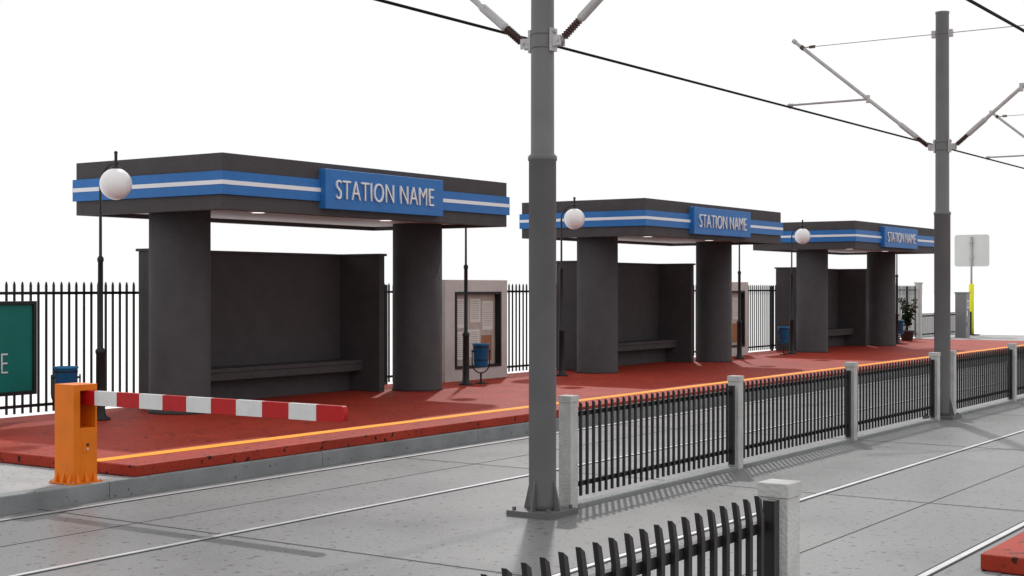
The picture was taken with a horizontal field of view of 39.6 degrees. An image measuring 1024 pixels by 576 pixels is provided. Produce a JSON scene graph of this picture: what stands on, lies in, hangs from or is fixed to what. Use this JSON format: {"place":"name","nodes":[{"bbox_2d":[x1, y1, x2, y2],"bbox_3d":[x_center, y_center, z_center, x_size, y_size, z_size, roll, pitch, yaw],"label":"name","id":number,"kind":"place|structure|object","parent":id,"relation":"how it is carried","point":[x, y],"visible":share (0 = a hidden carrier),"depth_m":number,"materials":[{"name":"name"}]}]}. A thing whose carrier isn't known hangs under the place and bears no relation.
{"place":"outdoors","nodes":[
{"label":"outdoors","id":0,"kind":"place"},
{"bbox_2d":[0,362,1023,575],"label":"track pavement","id":1,"kind":"structure","parent":0,"point":[914,520],"depth_m":12.61,"materials":[{"name":"concrete"}]},
{"bbox_2d":[0,356,1002,515],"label":"kerb","id":2,"kind":"structure","parent":1,"relation":"on","point":[42,498],"depth_m":15.20,"materials":[{"name":"concrete"}]},
{"bbox_2d":[0,363,1002,521],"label":"tram rail","id":3,"kind":"object","parent":1,"relation":"on","point":[108,503],"visible":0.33,"depth_m":14.96,"materials":[{"name":"metal"}]},
{"bbox_2d":[7,382,1002,575],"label":"tram rail","id":4,"kind":"object","parent":1,"relation":"on","point":[225,534],"depth_m":12.05,"materials":[{"name":"metal"}]},
{"bbox_2d":[470,0,602,520],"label":"catenary pole","id":5,"kind":"object","parent":1,"relation":"on","point":[542,42],"visible":1,"depth_m":12.45,"materials":[{"name":"grey metal"}]},
{"bbox_2d":[374,0,1023,168],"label":"overhead wire","id":6,"kind":"object","parent":5,"relation":"attached to","point":[524,37],"visible":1,"depth_m":19.42,"materials":[{"name":"black metal"}]},
{"bbox_2d":[966,0,1023,31],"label":"overhead wire","id":7,"kind":"object","parent":5,"relation":"attached to","point":[973,2],"depth_m":15.35,"materials":[{"name":"black metal"}]},
{"bbox_2d":[558,395,578,507],"bbox_3d":[0.512,1.498,12.906,0.140,1.045,0.140,0,0,34],"label":"concrete fence post","id":8,"kind":"object","parent":1,"relation":"on","point":[568,450],"visible":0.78,"depth_m":12.86,"materials":[{"name":"grey concrete"}]},
{"bbox_2d":[481,496,778,575],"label":"metal fence","id":9,"kind":"object","parent":1,"relation":"on","point":[764,527],"visible":1,"depth_m":5.31,"materials":[{"name":"black metal"}]},
{"bbox_2d":[578,384,738,507],"bbox_3d":[1.498,1.530,14.352,0.140,0.960,3.350,0,0,34],"label":"metal fence","id":10,"kind":"object","parent":1,"relation":"on","point":[729,450],"visible":0.98,"depth_m":14.29,"materials":[{"name":"black metal"}]},
{"bbox_2d":[727,375,743,468],"bbox_3d":[2.484,1.498,15.797,0.140,1.045,0.140,0,0,34],"label":"concrete fence post","id":11,"kind":"object","parent":1,"relation":"on","point":[736,381],"visible":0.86,"depth_m":15.73,"materials":[{"name":"grey concrete"}]},
{"bbox_2d":[551,429,1023,575],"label":"tram rail","id":12,"kind":"object","parent":1,"relation":"on","point":[621,555],"depth_m":14.28,"materials":[{"name":"metal"}]},
{"bbox_2d":[743,369,853,467],"bbox_3d":[3.470,1.530,17.243,0.140,0.960,3.350,0,0,34],"label":"metal fence","id":13,"kind":"object","parent":1,"relation":"on","point":[846,377],"visible":0.98,"depth_m":17.24,"materials":[{"name":"black metal"}]},
{"bbox_2d":[844,362,857,440],"bbox_3d":[4.457,1.498,18.689,0.140,1.045,0.140,0,0,34],"label":"concrete fence post","id":14,"kind":"object","parent":1,"relation":"on","point":[852,367],"visible":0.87,"depth_m":18.62,"materials":[{"name":"grey concrete"}]},
{"bbox_2d":[858,358,937,439],"bbox_3d":[5.429,1.530,20.114,0.140,0.960,3.300,0,0,34],"label":"metal fence","id":15,"kind":"object","parent":1,"relation":"on","point":[866,373],"visible":0.99,"depth_m":20.10,"materials":[{"name":"black metal"}]},
{"bbox_2d":[787,11,1023,419],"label":"catenary pole","id":16,"kind":"object","parent":1,"relation":"on","point":[942,146],"visible":0.99,"depth_m":21.75,"materials":[{"name":"grey metal"}]},
{"bbox_2d":[929,352,940,419],"bbox_3d":[6.401,1.498,21.539,0.140,1.045,0.140,0,0,34],"label":"concrete fence post","id":17,"kind":"object","parent":1,"relation":"on","point":[935,356],"visible":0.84,"depth_m":21.47,"materials":[{"name":"grey concrete"}]},
{"bbox_2d":[951,350,956,413],"bbox_3d":[6.851,1.498,22.200,0.140,1.045,0.140,0,0,34],"label":"concrete fence post","id":18,"kind":"object","parent":1,"relation":"on","point":[953,376],"visible":0.4,"depth_m":22.13,"materials":[{"name":"grey concrete"}]},
{"bbox_2d":[915,521,1023,575],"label":"tram rail","id":19,"kind":"object","parent":1,"relation":"on","point":[933,570],"depth_m":10.78,"materials":[{"name":"metal"}]},
{"bbox_2d":[964,566,1003,575],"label":"kerb","id":20,"kind":"structure","parent":1,"relation":"on","point":[978,572],"depth_m":9.14,"materials":[{"name":"concrete"}]},
{"bbox_2d":[956,348,1014,414],"bbox_3d":[7.838,1.530,23.645,0.140,0.960,3.350,0,0,34],"label":"metal fence","id":21,"kind":"object","parent":1,"relation":"on","point":[994,391],"visible":0.94,"depth_m":23.77,"materials":[{"name":"black metal"}]},
{"bbox_2d":[986,110,1023,158],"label":"catenary pole","id":22,"kind":"object","parent":1,"relation":"on","point":[1008,125],"visible":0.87,"depth_m":32.28,"materials":[{"name":"grey metal"}]},
{"bbox_2d":[1007,343,1016,401],"bbox_3d":[8.824,1.498,25.091,0.140,1.045,0.140,0,0,34],"label":"concrete fence post","id":23,"kind":"object","parent":1,"relation":"on","point":[1013,346],"visible":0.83,"depth_m":25.02,"materials":[{"name":"grey concrete"}]},
{"bbox_2d":[1017,346,1023,400],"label":"metal fence","id":24,"kind":"object","parent":1,"relation":"on","point":[1020,369],"visible":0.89,"depth_m":25.54,"materials":[{"name":"black metal"}]},
{"bbox_2d":[0,294,1023,417],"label":"ground","id":25,"kind":"structure","parent":0,"point":[998,314],"depth_m":71.29,"materials":[{"name":"white"}]},
{"bbox_2d":[0,334,1023,492],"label":"sidewalk","id":26,"kind":"structure","parent":0,"point":[16,477],"depth_m":14.03,"materials":[{"name":"concrete"}]},
{"bbox_2d":[49,382,347,485],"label":"barrier gate","id":27,"kind":"structure","parent":26,"relation":"on","point":[77,404],"depth_m":13.27,"materials":[{"name":"orange metal"}]},
{"bbox_2d":[0,282,916,414],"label":"metal fence","id":28,"kind":"object","parent":26,"relation":"on","point":[768,317],"visible":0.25,"depth_m":20.71,"materials":[{"name":"black metal"}]},
{"bbox_2d":[0,339,1023,476],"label":"station platform","id":29,"kind":"structure","parent":26,"relation":"on","point":[30,440],"depth_m":19.21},
{"bbox_2d":[0,301,36,396],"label":"station sign board","id":30,"kind":"object","parent":29,"relation":"on","point":[18,347],"visible":1,"depth_m":18.45,"materials":[{"name":"green metal"}]},
{"bbox_2d":[51,366,80,403],"bbox_3d":[-5.682,1.361,18.111,0.308,0.722,0.308,0,0,18],"label":"litter bin","id":31,"kind":"object","parent":29,"relation":"on","point":[65,374],"visible":0.38,"depth_m":18.00,"materials":[{"name":"blue metal"}]},
{"bbox_2d":[95,151,131,420],"bbox_3d":[-5.217,-0.026,18.460,0.635,3.497,0.410,0,0,34],"label":"street lamp","id":32,"kind":"object","parent":29,"relation":"on","point":[115,182],"visible":0.99,"depth_m":18.51,"materials":[{"name":"black metal"}]},
{"bbox_2d":[72,152,509,414],"bbox_3d":[-3.065,-0.018,21.870,3.087,3.479,6.580,0,0,34],"label":"station shelter","id":33,"kind":"object","parent":29,"relation":"on","point":[244,325],"visible":0.98,"depth_m":21.88,"materials":[{"name":"grey paint"}]},
{"bbox_2d":[459,228,472,385],"bbox_3d":[-0.664,-0.026,25.135,0.635,3.497,0.410,0,0,34],"label":"street lamp","id":34,"kind":"object","parent":29,"relation":"on","point":[465,378],"visible":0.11,"depth_m":25.21,"materials":[{"name":"black metal"}]},
{"bbox_2d":[442,280,506,381],"bbox_3d":[-0.738,0.786,26.796,0.240,1.872,2.000,0,0,34],"label":"information board","id":35,"kind":"object","parent":29,"relation":"on","point":[487,311],"visible":0.82,"depth_m":26.80,"materials":[{"name":"concrete"}]},
{"bbox_2d":[471,343,489,383],"bbox_3d":[-0.559,1.361,25.621,0.308,0.722,0.308,0,0,18],"label":"litter bin","id":36,"kind":"object","parent":29,"relation":"on","point":[480,352],"visible":1,"depth_m":25.52,"materials":[{"name":"blue metal"}]},
{"bbox_2d":[97,345,1023,461],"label":"platform safety line","id":37,"kind":"object","parent":29,"relation":"on","point":[272,438],"visible":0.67,"depth_m":18.30,"materials":[{"name":"paint"}]},
{"bbox_2d":[556,197,584,375],"bbox_3d":[1.123,-0.026,27.754,0.635,3.497,0.410,0,0,34],"label":"street lamp","id":38,"kind":"object","parent":29,"relation":"on","point":[574,217],"visible":1,"depth_m":27.80,"materials":[{"name":"black metal"}]},
{"bbox_2d":[519,198,782,373],"bbox_3d":[3.275,-0.018,31.164,3.087,3.479,6.580,0,0,34],"label":"station shelter","id":39,"kind":"object","parent":29,"relation":"on","point":[616,313],"visible":0.94,"depth_m":30.87,"materials":[{"name":"grey paint"}]},
{"bbox_2d":[734,245,744,358],"bbox_3d":[5.676,-0.026,34.429,0.635,3.497,0.410,0,0,34],"label":"street lamp","id":40,"kind":"object","parent":29,"relation":"on","point":[739,339],"visible":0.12,"depth_m":34.50,"materials":[{"name":"black metal"}]},
{"bbox_2d":[732,282,747,355],"bbox_3d":[5.432,0.786,35.842,0.240,1.872,2.000,0,0,34],"label":"information board","id":41,"kind":"object","parent":29,"relation":"on","point":[744,302],"visible":0.2,"depth_m":36.34,"materials":[{"name":"concrete"}]},
{"bbox_2d":[778,327,789,354],"bbox_3d":[7.014,1.361,36.723,0.308,0.722,0.308,0,0,18],"label":"litter bin","id":42,"kind":"object","parent":29,"relation":"on","point":[783,334],"visible":1,"depth_m":36.62,"materials":[{"name":"blue metal"}]},
{"bbox_2d":[787,220,810,353],"bbox_3d":[7.462,-0.026,37.047,0.635,3.497,0.410,0,0,34],"label":"street lamp","id":43,"kind":"object","parent":29,"relation":"on","point":[802,235],"visible":0.99,"depth_m":37.10,"materials":[{"name":"black metal"}]},
{"bbox_2d":[753,220,933,352],"bbox_3d":[9.614,-0.018,40.458,3.087,3.479,6.580,0,0,34],"label":"station shelter","id":44,"kind":"object","parent":29,"relation":"on","point":[843,307],"visible":0.95,"depth_m":39.14,"materials":[{"name":"grey paint"}]},
{"bbox_2d":[896,254,900,343],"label":"street lamp","id":45,"kind":"object","parent":29,"relation":"on","point":[897,328],"visible":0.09,"depth_m":43.80,"materials":[{"name":"black metal"}]},
{"bbox_2d":[899,320,903,343],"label":"litter bin","id":46,"kind":"object","parent":29,"relation":"on","point":[901,326],"visible":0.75,"depth_m":43.88,"materials":[{"name":"blue metal"}]},
{"bbox_2d":[898,297,917,340],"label":"potted plant","id":47,"kind":"object","parent":29,"relation":"on","point":[907,315],"visible":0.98,"depth_m":46.26,"materials":[{"name":"green plant"}]},
{"bbox_2d":[914,282,922,338],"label":"concrete fence post","id":48,"kind":"object","parent":26,"relation":"on","point":[918,285],"visible":0.77,"depth_m":49.69,"materials":[{"name":"grey concrete"}]},
{"bbox_2d":[922,313,933,337],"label":"metal fence","id":49,"kind":"object","parent":26,"relation":"on","point":[927,324],"visible":0.52,"depth_m":50.66,"materials":[{"name":"black metal"}]},
{"bbox_2d":[951,312,971,334],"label":"metal fence","id":50,"kind":"object","parent":26,"relation":"on","point":[952,323],"visible":0.19,"depth_m":53.13,"materials":[{"name":"black metal"}]},
{"bbox_2d":[954,292,970,337],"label":"ticket machine","id":51,"kind":"object","parent":26,"relation":"on","point":[962,314],"visible":1,"depth_m":52.49,"materials":[{"name":"grey metal"}]},
{"bbox_2d":[955,234,988,334],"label":"traffic sign","id":52,"kind":"object","parent":26,"relation":"on","point":[971,250],"visible":0.93,"depth_m":55.41,"materials":[{"name":"white metal"}]},
{"bbox_2d":[0,0,1023,294],"label":"sky","id":53,"kind":"structure","parent":0,"point":[373,84],"materials":[{"name":"white"}]},
{"bbox_2d":[1001,573,1023,575],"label":"sidewalk","id":54,"kind":"structure","parent":0,"point":[1005,574],"depth_m":9.10,"materials":[{"name":"concrete"}]},
{"bbox_2d":[757,479,801,575],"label":"concrete fence post","id":55,"kind":"object","parent":54,"relation":"on","point":[786,493],"visible":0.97,"depth_m":5.89,"materials":[{"name":"grey concrete"}]},
{"bbox_2d":[981,531,1023,574],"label":"station platform","id":56,"kind":"structure","parent":54,"relation":"on","point":[1006,556],"depth_m":9.19,"materials":[{"name":"red concrete"}]}
]}

